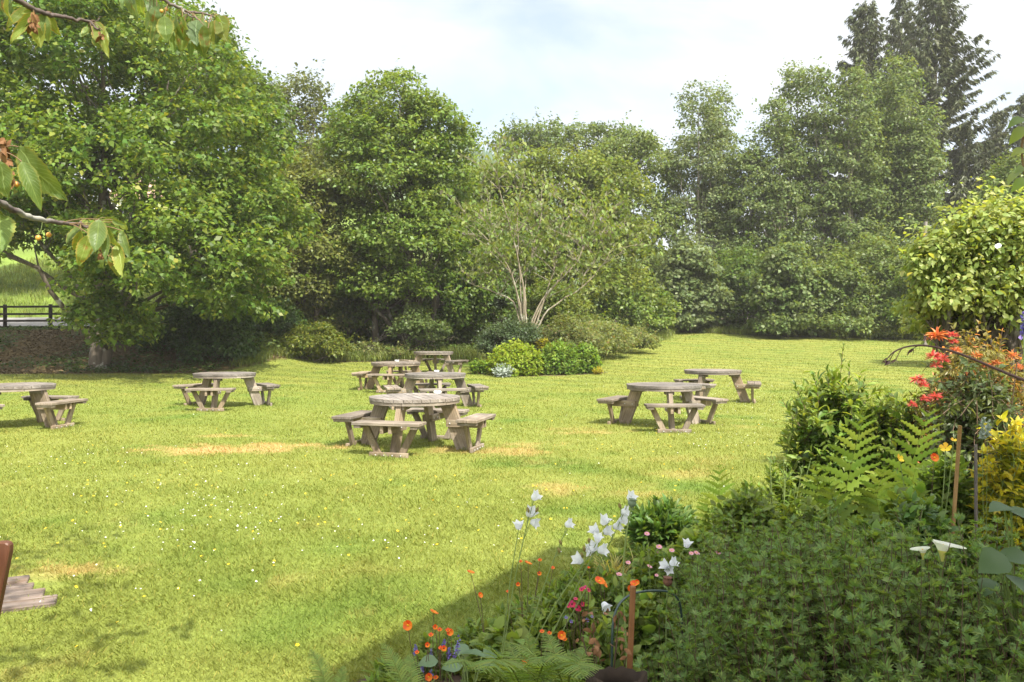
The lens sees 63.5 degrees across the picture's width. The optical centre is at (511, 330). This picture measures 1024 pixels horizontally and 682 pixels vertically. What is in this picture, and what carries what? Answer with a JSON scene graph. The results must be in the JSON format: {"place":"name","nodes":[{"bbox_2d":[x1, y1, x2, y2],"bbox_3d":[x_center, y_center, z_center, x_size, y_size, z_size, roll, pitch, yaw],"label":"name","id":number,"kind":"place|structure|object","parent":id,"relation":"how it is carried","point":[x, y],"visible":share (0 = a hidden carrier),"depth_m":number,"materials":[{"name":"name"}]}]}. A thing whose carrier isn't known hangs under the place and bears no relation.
{"place":"outdoors","nodes":[
{"label":"outdoors","id":0,"kind":"place"},
{"bbox_2d":[0,540,13,614],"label":"wooden chair","id":1,"kind":"object","parent":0,"point":[6,549],"visible":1,"depth_m":2.62,"materials":[{"name":"brown wood"}]},
{"bbox_2d":[0,204,1022,681],"bbox_3d":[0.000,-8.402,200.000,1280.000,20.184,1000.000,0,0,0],"label":"ground","id":2,"kind":"structure","parent":0,"point":[46,580],"depth_m":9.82,"materials":[{"name":"green plant"}]},
{"bbox_2d":[1,575,57,613],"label":"ground boards","id":3,"kind":"object","parent":2,"relation":"on","point":[16,587],"visible":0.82,"depth_m":5.14,"materials":[{"name":"beige wood"}]},
{"bbox_2d":[0,382,87,429],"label":"picnic table","id":4,"kind":"object","parent":2,"relation":"on","point":[43,404],"visible":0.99,"depth_m":14.19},
{"bbox_2d":[0,304,183,329],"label":"rail fence","id":5,"kind":"object","parent":2,"relation":"on","point":[50,313],"visible":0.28,"depth_m":33.91,"materials":[{"name":"wood"}]},
{"bbox_2d":[0,0,229,276],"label":"cherry tree","id":6,"kind":"object","parent":2,"relation":"on","point":[37,178],"visible":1,"depth_m":2.01,"materials":[{"name":"green plant"}]},
{"bbox_2d":[0,324,288,373],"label":"ground ivy","id":7,"kind":"object","parent":2,"relation":"on","point":[125,367],"visible":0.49,"depth_m":28.81,"materials":[{"name":"green plant"}]},
{"bbox_2d":[0,328,315,373],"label":"leaf litter","id":8,"kind":"object","parent":2,"relation":"on","point":[47,347],"visible":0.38,"depth_m":30.35,"materials":[{"name":"brown plant"}]},
{"bbox_2d":[0,0,324,368],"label":"oak tree","id":9,"kind":"object","parent":2,"relation":"on","point":[125,144],"visible":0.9,"depth_m":25.58,"materials":[{"name":"green plant"}]},
{"bbox_2d":[61,0,314,300],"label":"shade tree","id":10,"kind":"object","parent":2,"relation":"on","point":[261,86],"visible":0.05,"depth_m":36.53,"materials":[{"name":"green plant"}]},
{"bbox_2d":[0,246,379,317],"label":"meadow grass","id":11,"kind":"structure","parent":2,"relation":"on","point":[20,266],"depth_m":46.50,"materials":[{"name":"green plant"}]},
{"bbox_2d":[117,262,313,363],"bbox_3d":[-11.779,-0.626,31.069,7.923,4.146,5.667,0,0,0],"label":"ivy bush","id":12,"kind":"object","parent":2,"relation":"on","point":[192,329],"visible":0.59,"depth_m":29.74,"materials":[{"name":"green plant"}]},
{"bbox_2d":[172,372,279,410],"bbox_3d":[-6.227,1.288,17.840,2.327,0.742,2.058,0,0,0],"label":"picnic table","id":13,"kind":"object","parent":2,"relation":"on","point":[206,390],"visible":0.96,"depth_m":17.88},
{"bbox_2d":[237,147,374,333],"bbox_3d":[-8.667,-3.458,34.441,6.145,8.937,5.116,0,0,0],"label":"hawthorn tree","id":14,"kind":"object","parent":2,"relation":"on","point":[312,288],"visible":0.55,"depth_m":33.51,"materials":[{"name":"green plant"}]},
{"bbox_2d":[265,59,349,272],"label":"slender tree","id":15,"kind":"object","parent":2,"relation":"on","point":[307,107],"visible":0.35,"depth_m":43.58,"materials":[{"name":"green plant"}]},
{"bbox_2d":[274,315,360,362],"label":"rounded bush","id":16,"kind":"object","parent":2,"relation":"on","point":[306,341],"visible":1,"depth_m":31.08,"materials":[{"name":"green plant"}]},
{"bbox_2d":[298,270,401,337],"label":"hazel bush","id":17,"kind":"object","parent":2,"relation":"on","point":[354,312],"visible":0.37,"depth_m":35.32,"materials":[{"name":"green plant"}]},
{"bbox_2d":[342,332,438,358],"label":"bramble bush","id":18,"kind":"object","parent":2,"relation":"on","point":[364,344],"visible":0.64,"depth_m":33.09,"materials":[{"name":"green plant"}]},
{"bbox_2d":[351,361,432,392],"bbox_3d":[-3.094,1.210,22.000,2.146,0.742,2.146,0,0,6],"label":"picnic table","id":19,"kind":"object","parent":2,"relation":"on","point":[373,374],"visible":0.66,"depth_m":21.80,"materials":[{"name":"wood"}]},
{"bbox_2d":[300,58,504,347],"bbox_3d":[-4.620,-4.772,34.754,8.620,12.731,7.175,0,0,0],"label":"alder tree","id":20,"kind":"object","parent":2,"relation":"on","point":[388,249],"visible":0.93,"depth_m":33.81,"materials":[{"name":"green plant"}]},
{"bbox_2d":[331,393,495,457],"bbox_3d":[-1.392,1.312,11.850,2.146,0.742,2.146,0,0,15],"label":"picnic table","id":21,"kind":"object","parent":2,"relation":"on","point":[373,423],"visible":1,"depth_m":11.62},
{"bbox_2d":[384,295,452,351],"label":"alder shrub","id":22,"kind":"object","parent":2,"relation":"on","point":[416,325],"visible":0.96,"depth_m":33.23,"materials":[{"name":"green plant"}]},
{"bbox_2d":[339,300,502,346],"bbox_3d":[-4.026,-0.343,37.607,8.524,3.651,4.334,0,0,0],"label":"hazel bush","id":23,"kind":"object","parent":2,"relation":"on","point":[463,334],"visible":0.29,"depth_m":36.73,"materials":[{"name":"green plant"}]},
{"bbox_2d":[399,351,468,372],"bbox_3d":[-2.579,1.060,27.264,2.328,0.742,2.018,0,0,0],"label":"picnic table","id":24,"kind":"object","parent":2,"relation":"on","point":[449,363],"visible":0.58,"depth_m":26.88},
{"bbox_2d":[383,372,488,409],"bbox_3d":[-1.641,1.285,17.700,2.146,0.742,2.146,0,0,-14],"label":"picnic table","id":25,"kind":"object","parent":2,"relation":"on","point":[462,389],"visible":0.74,"depth_m":17.52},
{"bbox_2d":[379,207,554,347],"bbox_3d":[-1.898,-2.146,36.828,7.761,7.289,5.271,0,0,0],"label":"thorn tree","id":26,"kind":"object","parent":2,"relation":"on","point":[481,308],"visible":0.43,"depth_m":36.06,"materials":[{"name":"green plant"}]},
{"bbox_2d":[470,312,546,355],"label":"cotoneaster shrub","id":27,"kind":"object","parent":2,"relation":"on","point":[506,331],"visible":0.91,"depth_m":27.81,"materials":[{"name":"green plant"}]},
{"bbox_2d":[483,338,545,376],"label":"leafy shrub","id":28,"kind":"object","parent":2,"relation":"on","point":[519,359],"visible":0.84,"depth_m":26.61,"materials":[{"name":"green plant"}]},
{"bbox_2d":[443,633,604,681],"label":"lady fern","id":29,"kind":"object","parent":2,"relation":"on","point":[528,674],"visible":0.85,"depth_m":2.90,"materials":[{"name":"green plant"}]},
{"bbox_2d":[478,106,579,307],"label":"ash tree","id":30,"kind":"object","parent":2,"relation":"on","point":[524,133],"visible":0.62,"depth_m":59.30,"materials":[{"name":"green plant"}]},
{"bbox_2d":[440,126,663,327],"bbox_3d":[0.999,-3.137,28.881,6.353,7.203,6.610,0,0,43],"label":"tree","id":31,"kind":"object","parent":2,"relation":"on","point":[505,258],"visible":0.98,"depth_m":28.70,"materials":[{"name":"green plant"}]},
{"bbox_2d":[506,631,603,681],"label":"lady fern","id":32,"kind":"object","parent":2,"relation":"on","point":[573,668],"visible":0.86,"depth_m":2.89,"materials":[{"name":"green plant"}]},
{"bbox_2d":[507,274,609,330],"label":"willow bush","id":33,"kind":"object","parent":2,"relation":"on","point":[562,305],"visible":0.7,"depth_m":36.44,"materials":[{"name":"green plant"}]},
{"bbox_2d":[537,338,582,374],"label":"leafy shrub","id":34,"kind":"object","parent":2,"relation":"on","point":[560,358],"visible":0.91,"depth_m":26.97,"materials":[{"name":"green plant"}]},
{"bbox_2d":[450,133,679,315],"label":"sallow tree","id":35,"kind":"object","parent":2,"relation":"on","point":[589,166],"visible":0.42,"depth_m":43.31,"materials":[{"name":"green plant"}]},
{"bbox_2d":[238,318,912,359],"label":"undergrowth","id":36,"kind":"object","parent":2,"relation":"on","point":[452,344],"visible":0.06,"depth_m":34.48,"materials":[{"name":"green plant"}]},
{"bbox_2d":[573,342,602,373],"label":"leafy shrub","id":37,"kind":"object","parent":2,"relation":"on","point":[590,360],"visible":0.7,"depth_m":27.36,"materials":[{"name":"green plant"}]},
{"bbox_2d":[529,304,662,357],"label":"bramble thicket","id":38,"kind":"object","parent":2,"relation":"on","point":[610,336],"visible":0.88,"depth_m":33.01,"materials":[{"name":"green plant"}]},
{"bbox_2d":[528,277,682,335],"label":"hazel bush","id":39,"kind":"object","parent":2,"relation":"on","point":[635,312],"visible":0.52,"depth_m":42.26,"materials":[{"name":"green plant"}]},
{"bbox_2d":[549,110,664,290],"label":"ash tree","id":40,"kind":"object","parent":2,"relation":"on","point":[596,129],"visible":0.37,"depth_m":61.30,"materials":[{"name":"green plant"}]},
{"bbox_2d":[357,526,856,681],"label":"soil","id":41,"kind":"structure","parent":2,"relation":"on","point":[457,678],"depth_m":3.86,"materials":[{"name":"brown soil"}]},
{"bbox_2d":[360,655,423,681],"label":"edging plant","id":42,"kind":"object","parent":41,"relation":"on","point":[372,677],"visible":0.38,"depth_m":3.75,"materials":[{"name":"green plant"}]},
{"bbox_2d":[372,643,434,681],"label":"lady fern","id":43,"kind":"object","parent":41,"relation":"on","point":[392,658],"visible":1,"depth_m":3.27,"materials":[{"name":"green plant"}]},
{"bbox_2d":[409,627,465,681],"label":"edging plant","id":44,"kind":"object","parent":41,"relation":"on","point":[423,649],"visible":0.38,"depth_m":3.91,"materials":[{"name":"green plant"}]},
{"bbox_2d":[419,644,500,681],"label":"broad leaf plant","id":45,"kind":"object","parent":41,"relation":"on","point":[434,661],"visible":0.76,"depth_m":3.48,"materials":[{"name":"green plant"}]},
{"bbox_2d":[451,616,503,649],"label":"edging plant","id":46,"kind":"object","parent":41,"relation":"on","point":[472,628],"visible":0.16,"depth_m":4.23,"materials":[{"name":"green plant"}]},
{"bbox_2d":[459,615,543,681],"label":"border plant","id":47,"kind":"object","parent":41,"relation":"on","point":[494,639],"visible":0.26,"depth_m":3.68,"materials":[{"name":"green plant"}]},
{"bbox_2d":[512,601,580,674],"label":"border plant","id":48,"kind":"object","parent":41,"relation":"on","point":[537,625],"visible":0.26,"depth_m":3.86,"materials":[{"name":"green plant"}]},
{"bbox_2d":[521,578,608,652],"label":"border plant","id":49,"kind":"object","parent":41,"relation":"on","point":[556,609],"visible":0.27,"depth_m":3.96,"materials":[{"name":"green plant"}]},
{"bbox_2d":[523,532,608,680],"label":"bellflower","id":50,"kind":"object","parent":41,"relation":"on","point":[590,548],"visible":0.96,"depth_m":3.30,"materials":[{"name":"white plant"}]},
{"bbox_2d":[565,615,643,681],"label":"border plant","id":51,"kind":"object","parent":41,"relation":"on","point":[603,638],"visible":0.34,"depth_m":3.18,"materials":[{"name":"green plant"}]},
{"bbox_2d":[575,565,642,629],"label":"border plant","id":52,"kind":"object","parent":41,"relation":"on","point":[613,590],"visible":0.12,"depth_m":4.15,"materials":[{"name":"green plant"}]},
{"bbox_2d":[602,590,686,681],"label":"border plant","id":53,"kind":"object","parent":41,"relation":"on","point":[646,626],"visible":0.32,"depth_m":3.45,"materials":[{"name":"green plant"}]},
{"bbox_2d":[621,493,697,549],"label":"lance plant","id":54,"kind":"object","parent":41,"relation":"on","point":[660,522],"visible":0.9,"depth_m":6.18,"materials":[{"name":"green plant"}]},
{"bbox_2d":[624,542,694,614],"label":"border plant","id":55,"kind":"object","parent":41,"relation":"on","point":[653,558],"visible":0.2,"depth_m":4.47,"materials":[{"name":"green plant"}]},
{"bbox_2d":[660,527,727,581],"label":"border plant","id":56,"kind":"object","parent":41,"relation":"on","point":[690,534],"visible":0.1,"depth_m":4.96,"materials":[{"name":"green plant"}]},
{"bbox_2d":[693,465,759,533],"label":"tall fern","id":57,"kind":"object","parent":41,"relation":"on","point":[704,508],"visible":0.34,"depth_m":5.91,"materials":[{"name":"green plant"}]},
{"bbox_2d":[633,618,824,681],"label":"cinquefoil bush","id":58,"kind":"object","parent":41,"relation":"on","point":[677,678],"visible":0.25,"depth_m":2.98,"materials":[{"name":"green plant"}]},
{"bbox_2d":[706,479,787,556],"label":"border plant","id":59,"kind":"object","parent":41,"relation":"on","point":[751,504],"visible":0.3,"depth_m":5.16,"materials":[{"name":"green plant"}]},
{"bbox_2d":[760,455,807,517],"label":"edging plant","id":60,"kind":"object","parent":41,"relation":"on","point":[777,479],"visible":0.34,"depth_m":6.37,"materials":[{"name":"green plant"}]},
{"bbox_2d":[635,495,934,680],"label":"cinquefoil bush","id":61,"kind":"object","parent":41,"relation":"on","point":[754,546],"visible":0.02,"depth_m":4.28,"materials":[{"name":"green plant"}]},
{"bbox_2d":[760,495,846,559],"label":"border plant","id":62,"kind":"object","parent":41,"relation":"on","point":[808,513],"visible":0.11,"depth_m":4.96,"materials":[{"name":"green plant"}]},
{"bbox_2d":[768,363,890,521],"bbox_3d":[2.795,1.036,7.087,1.025,1.527,1.009,0,0,-39],"label":"weigela shrub","id":63,"kind":"object","parent":41,"relation":"on","point":[817,430],"visible":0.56,"depth_m":6.95,"materials":[{"name":"green plant"}]},
{"bbox_2d":[779,343,868,425],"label":"weigela shoot","id":64,"kind":"object","parent":63,"relation":"attached to","point":[818,393],"visible":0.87,"depth_m":6.91,"materials":[{"name":"green plant"}]},
{"bbox_2d":[638,504,1023,681],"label":"cinquefoil bush","id":65,"kind":"object","parent":41,"relation":"on","point":[876,605],"visible":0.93,"depth_m":2.87,"materials":[{"name":"green plant"}]},
{"bbox_2d":[797,407,899,533],"bbox_3d":[2.141,0.945,5.204,0.655,0.930,0.446,0,0,0],"label":"tall fern","id":66,"kind":"object","parent":41,"relation":"on","point":[828,493],"visible":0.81,"depth_m":5.31,"materials":[{"name":"green plant"}]},
{"bbox_2d":[820,515,890,557],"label":"border plant","id":67,"kind":"object","parent":41,"relation":"on","point":[875,521],"visible":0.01,"depth_m":4.21,"materials":[{"name":"green plant"}]},
{"bbox_2d":[849,382,929,517],"bbox_3d":[3.176,1.230,6.917,0.861,1.580,0.846,0,0,-40],"label":"leafy shrub","id":68,"kind":"object","parent":41,"relation":"on","point":[890,422],"visible":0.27,"depth_m":6.78,"materials":[{"name":"green plant"}]},
{"bbox_2d":[858,402,944,526],"bbox_3d":[2.514,0.933,5.353,0.758,0.929,0.173,0,0,-23],"label":"tall fern","id":69,"kind":"object","parent":41,"relation":"on","point":[912,471],"visible":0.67,"depth_m":5.41,"materials":[{"name":"green plant"}]},
{"bbox_2d":[868,480,958,543],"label":"border plant","id":70,"kind":"object","parent":41,"relation":"on","point":[920,488],"visible":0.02,"depth_m":4.49,"materials":[{"name":"green plant"}]},
{"bbox_2d":[873,490,958,608],"bbox_3d":[1.937,1.200,3.909,0.498,0.883,0.416,0,0,0],"label":"border plant","id":71,"kind":"object","parent":41,"relation":"on","point":[931,517],"visible":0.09,"depth_m":3.88,"materials":[{"name":"green plant"}]},
{"bbox_2d":[898,447,982,544],"bbox_3d":[2.609,1.173,5.001,0.549,0.937,0.454,0,0,0],"label":"border plant","id":72,"kind":"object","parent":41,"relation":"on","point":[964,498],"visible":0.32,"depth_m":4.95,"materials":[{"name":"green plant"}]},
{"bbox_2d":[889,176,1023,394],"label":"garden tree","id":73,"kind":"object","parent":41,"relation":"on","point":[964,272],"visible":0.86,"depth_m":8.57,"materials":[{"name":"green plant"}]},
{"bbox_2d":[902,319,1023,462],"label":"pieris shrub","id":74,"kind":"object","parent":41,"relation":"on","point":[997,356],"visible":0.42,"depth_m":6.56,"materials":[{"name":"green plant"}]},
{"bbox_2d":[918,353,1023,541],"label":"layered shrub","id":75,"kind":"object","parent":41,"relation":"on","point":[966,409],"visible":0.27,"depth_m":5.51,"materials":[{"name":"green plant"}]},
{"bbox_2d":[926,536,1023,681],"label":"border plant","id":76,"kind":"object","parent":41,"relation":"on","point":[993,545],"visible":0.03,"depth_m":3.16,"materials":[{"name":"green plant"}]},
{"bbox_2d":[966,410,1023,566],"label":"golden shrub","id":77,"kind":"object","parent":41,"relation":"on","point":[1006,487],"visible":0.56,"depth_m":4.71,"materials":[{"name":"yellow plant"}]},
{"bbox_2d":[977,501,1023,673],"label":"round leaf plant","id":78,"kind":"object","parent":41,"relation":"on","point":[992,560],"visible":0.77,"depth_m":2.58,"materials":[{"name":"green plant"}]},
{"bbox_2d":[1007,116,1023,192],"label":"climbing shrub","id":79,"kind":"object","parent":41,"relation":"on","point":[1015,136],"visible":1,"depth_m":3.37,"materials":[{"name":"green plant"}]},
{"bbox_2d":[575,123,693,286],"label":"birch tree","id":80,"kind":"object","parent":2,"relation":"on","point":[663,213],"visible":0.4,"depth_m":53.15,"materials":[{"name":"green plant"}]},
{"bbox_2d":[597,382,728,432],"bbox_3d":[2.656,1.307,14.386,2.328,0.742,2.018,0,0,0],"label":"picnic table","id":81,"kind":"object","parent":2,"relation":"on","point":[692,404],"visible":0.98,"depth_m":14.45,"materials":[{"name":"wood"}]},
{"bbox_2d":[652,228,736,332],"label":"alder bush","id":82,"kind":"object","parent":2,"relation":"on","point":[699,294],"visible":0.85,"depth_m":46.41,"materials":[{"name":"green plant"}]},
{"bbox_2d":[650,75,744,290],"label":"poplar tree","id":83,"kind":"object","parent":2,"relation":"on","point":[688,141],"visible":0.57,"depth_m":53.06,"materials":[{"name":"green plant"}]},
{"bbox_2d":[683,76,751,319],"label":"poplar tree","id":84,"kind":"object","parent":2,"relation":"on","point":[723,152],"visible":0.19,"depth_m":54.51,"materials":[{"name":"green plant"}]},
{"bbox_2d":[673,369,761,403],"bbox_3d":[4.716,1.283,19.217,2.208,0.742,2.282,0,0,0],"label":"picnic table","id":85,"kind":"object","parent":2,"relation":"on","point":[735,376],"visible":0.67,"depth_m":18.89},
{"bbox_2d":[701,229,768,328],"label":"hazel bush","id":86,"kind":"object","parent":2,"relation":"on","point":[734,276],"visible":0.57,"depth_m":47.94,"materials":[{"name":"green plant"}]},
{"bbox_2d":[699,123,793,319],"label":"poplar tree","id":87,"kind":"object","parent":2,"relation":"on","point":[748,222],"visible":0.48,"depth_m":52.04,"materials":[{"name":"green plant"}]},
{"bbox_2d":[736,81,837,317],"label":"poplar tree","id":88,"kind":"object","parent":2,"relation":"on","point":[774,135],"visible":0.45,"depth_m":51.36,"materials":[{"name":"green plant"}]},
{"bbox_2d":[741,229,839,337],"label":"alder bush","id":89,"kind":"object","parent":2,"relation":"on","point":[783,283],"visible":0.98,"depth_m":43.49,"materials":[{"name":"green plant"}]},
{"bbox_2d":[759,60,840,312],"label":"poplar tree","id":90,"kind":"object","parent":2,"relation":"on","point":[788,86],"visible":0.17,"depth_m":52.58,"materials":[{"name":"green plant"}]},
{"bbox_2d":[783,53,870,311],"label":"poplar tree","id":91,"kind":"object","parent":2,"relation":"on","point":[820,85],"visible":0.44,"depth_m":50.99,"materials":[{"name":"green plant"}]},
{"bbox_2d":[813,54,896,319],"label":"poplar tree","id":92,"kind":"object","parent":2,"relation":"on","point":[847,223],"visible":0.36,"depth_m":50.37,"materials":[{"name":"green plant"}]},
{"bbox_2d":[798,213,913,335],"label":"hazel bush","id":93,"kind":"object","parent":2,"relation":"on","point":[858,285],"visible":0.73,"depth_m":44.13,"materials":[{"name":"green plant"}]},
{"bbox_2d":[817,314,917,338],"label":"wild bush","id":94,"kind":"object","parent":2,"relation":"on","point":[882,333],"visible":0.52,"depth_m":43.08,"materials":[{"name":"green plant"}]},
{"bbox_2d":[812,0,945,256],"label":"spruce tree","id":95,"kind":"object","parent":2,"relation":"on","point":[868,34],"visible":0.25,"depth_m":61.48,"materials":[{"name":"green plant"}]},
{"bbox_2d":[842,50,918,315],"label":"poplar tree","id":96,"kind":"object","parent":2,"relation":"on","point":[880,102],"visible":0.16,"depth_m":51.93,"materials":[{"name":"green plant"}]},
{"bbox_2d":[874,230,921,322],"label":"hazel bush","id":97,"kind":"object","parent":2,"relation":"on","point":[896,282],"visible":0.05,"depth_m":42.86,"materials":[{"name":"green plant"}]},
{"bbox_2d":[860,43,952,302],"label":"poplar tree","id":98,"kind":"object","parent":2,"relation":"on","point":[905,81],"visible":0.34,"depth_m":51.18,"materials":[{"name":"green plant"}]},
{"bbox_2d":[877,94,955,302],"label":"poplar tree","id":99,"kind":"object","parent":2,"relation":"on","point":[917,207],"visible":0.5,"depth_m":50.35,"materials":[{"name":"green plant"}]},
{"bbox_2d":[879,0,954,225],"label":"spruce tree","id":100,"kind":"object","parent":2,"relation":"on","point":[899,10],"visible":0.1,"depth_m":64.71,"materials":[{"name":"green plant"}]},
{"bbox_2d":[883,0,1020,235],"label":"spruce tree","id":101,"kind":"object","parent":2,"relation":"on","point":[945,49],"visible":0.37,"depth_m":58.89,"materials":[{"name":"green plant"}]},
{"bbox_2d":[923,125,993,230],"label":"spruce tree","id":102,"kind":"object","parent":2,"relation":"on","point":[962,149],"visible":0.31,"depth_m":57.71,"materials":[{"name":"green plant"}]},
{"bbox_2d":[952,135,1023,223],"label":"maple tree","id":103,"kind":"object","parent":2,"relation":"on","point":[1003,170],"visible":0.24,"depth_m":43.93,"materials":[{"name":"green plant"}]},
{"bbox_2d":[1,0,1023,260],"label":"sky","id":104,"kind":"structure","parent":0,"point":[602,60],"materials":[{"name":"white"}]},
{"bbox_2d":[230,324,932,367],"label":"long grass","id":105,"kind":"structure","parent":0,"point":[353,356],"depth_m":32.78,"materials":[{"name":"green plant"}]},
{"bbox_2d":[575,608,631,669],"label":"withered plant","id":106,"kind":"object","parent":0,"point":[596,651],"visible":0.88,"depth_m":2.92,"materials":[{"name":"brown plant"}]},
{"bbox_2d":[585,666,647,681],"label":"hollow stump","id":107,"kind":"object","parent":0,"point":[618,674],"visible":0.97,"depth_m":2.60,"materials":[{"name":"brown wood"}]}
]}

